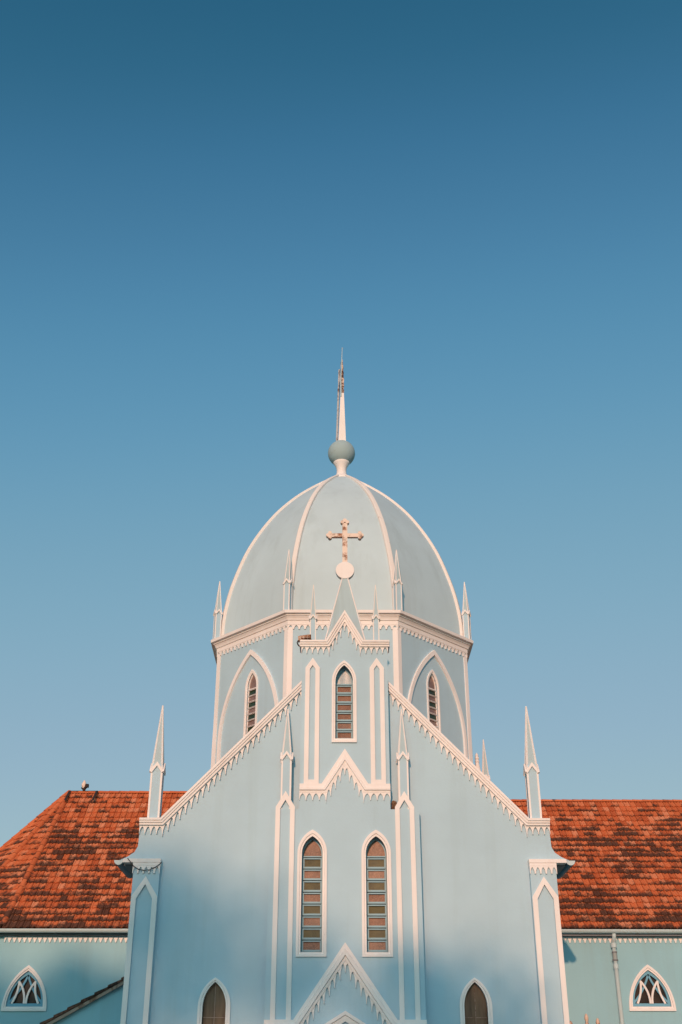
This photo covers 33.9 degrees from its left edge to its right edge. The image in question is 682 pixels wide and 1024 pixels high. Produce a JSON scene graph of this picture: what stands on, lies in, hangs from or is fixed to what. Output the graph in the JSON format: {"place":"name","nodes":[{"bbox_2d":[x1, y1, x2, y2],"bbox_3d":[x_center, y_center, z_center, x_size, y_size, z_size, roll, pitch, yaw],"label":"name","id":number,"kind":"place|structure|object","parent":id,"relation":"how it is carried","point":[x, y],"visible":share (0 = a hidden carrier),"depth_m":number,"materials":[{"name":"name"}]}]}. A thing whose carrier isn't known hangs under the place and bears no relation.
{"place":"outdoors","nodes":[
{"label":"outdoors","id":0,"kind":"place"},
{"bbox_2d":[0,0,681,846],"label":"sky","id":1,"kind":"structure","parent":0,"point":[203,203],"materials":[{"name":"blue"}]},
{"label":"ground","id":2,"kind":"structure","parent":0,"visible":0},
{"bbox_2d":[40,977,123,1023],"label":"annex","id":3,"kind":"object","parent":2,"relation":"on","point":[103,1006],"visible":0.64,"depth_m":28.90,"materials":[{"name":"paint"}]},
{"bbox_2d":[0,347,681,1023],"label":"church","id":4,"kind":"structure","parent":2,"relation":"on","point":[304,873],"depth_m":30.52,"materials":[{"name":"blue paint"}]},
{"bbox_2d":[1,965,46,1010],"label":"tracery window","id":5,"kind":"structure","parent":4,"relation":"in","point":[28,993],"depth_m":32.93,"materials":[{"name":"white paint"}]},
{"bbox_2d":[64,780,97,799],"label":"roof ornament","id":6,"kind":"object","parent":4,"relation":"attached to","point":[85,786],"visible":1,"depth_m":40.49,"materials":[{"name":"metal"}]},
{"bbox_2d":[127,858,161,870],"bbox_3d":[-5.077,9.086,28.886,0.895,0.323,0.038,1,-28,-1],"label":"cable","id":7,"kind":"object","parent":4,"relation":"attached to","point":[141,869],"visible":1,"depth_m":28.84,"materials":[{"name":"grey rubber"}]},
{"bbox_2d":[197,977,230,1023],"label":"low window","id":8,"kind":"structure","parent":4,"relation":"in","point":[216,1006],"depth_m":27.59,"materials":[{"name":"white paint"}]},
{"bbox_2d":[243,669,257,736],"bbox_3d":[-3.082,6.972,38.598,0.650,3.250,0.135,-25,-37,38],"label":"drum window","id":9,"kind":"structure","parent":4,"relation":"in","point":[252,694],"depth_m":38.83,"materials":[{"name":"white paint"}]},
{"bbox_2d":[297,634,310,646],"bbox_3d":[-1.050,3.646,31.676,0.408,0.362,0.248,0,-28,0],"label":"floodlight","id":10,"kind":"object","parent":4,"relation":"attached to","point":[304,637],"visible":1,"depth_m":31.62,"materials":[{"name":"white metal"}]},
{"bbox_2d":[296,830,326,956],"bbox_3d":[-0.742,9.710,28.576,0.764,3.100,0.320,0,-28,0],"label":"lancet window","id":11,"kind":"structure","parent":4,"relation":"in","point":[311,907],"depth_m":28.54,"materials":[{"name":"white paint"}]},
{"bbox_2d":[332,660,356,742],"bbox_3d":[0.088,5.266,30.986,0.684,2.350,0.320,0,-28,0],"label":"lancet window","id":12,"kind":"structure","parent":4,"relation":"in","point":[344,691],"depth_m":30.98,"materials":[{"name":"white paint"}]},
{"bbox_2d":[361,830,392,956],"bbox_3d":[0.908,9.716,28.586,0.764,3.100,0.320,0,-28,0],"label":"lancet window","id":13,"kind":"structure","parent":4,"relation":"in","point":[377,937],"depth_m":28.55,"materials":[{"name":"white paint"}]},
{"bbox_2d":[391,800,396,808],"bbox_3d":[1.420,7.781,29.643,0.255,0.315,0.212,0,-28,0],"label":"bird nest","id":14,"kind":"object","parent":4,"relation":"on","point":[393,803],"visible":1,"depth_m":29.63,"materials":[{"name":"brown"}]},
{"bbox_2d":[426,670,440,731],"bbox_3d":[3.173,6.985,38.622,0.135,3.250,0.650,-25,-37,38],"label":"drum window","id":15,"kind":"structure","parent":4,"relation":"in","point":[432,700],"depth_m":38.88,"materials":[{"name":"white paint"}]},
{"bbox_2d":[460,978,492,1023],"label":"low window","id":16,"kind":"structure","parent":4,"relation":"in","point":[473,1005],"depth_m":27.63,"materials":[{"name":"white paint"}]},
{"bbox_2d":[629,964,675,1010],"bbox_3d":[9.123,14.069,33.115,1.370,1.270,0.180,0,-28,0],"label":"tracery window","id":17,"kind":"structure","parent":4,"relation":"in","point":[647,993],"depth_m":33.05,"materials":[{"name":"white paint"}]},
{"bbox_2d":[584,1014,588,1023],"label":"finial post","id":18,"kind":"object","parent":2,"relation":"on","point":[586,1018],"visible":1,"depth_m":30.14,"materials":[{"name":"white paint"}]}
]}

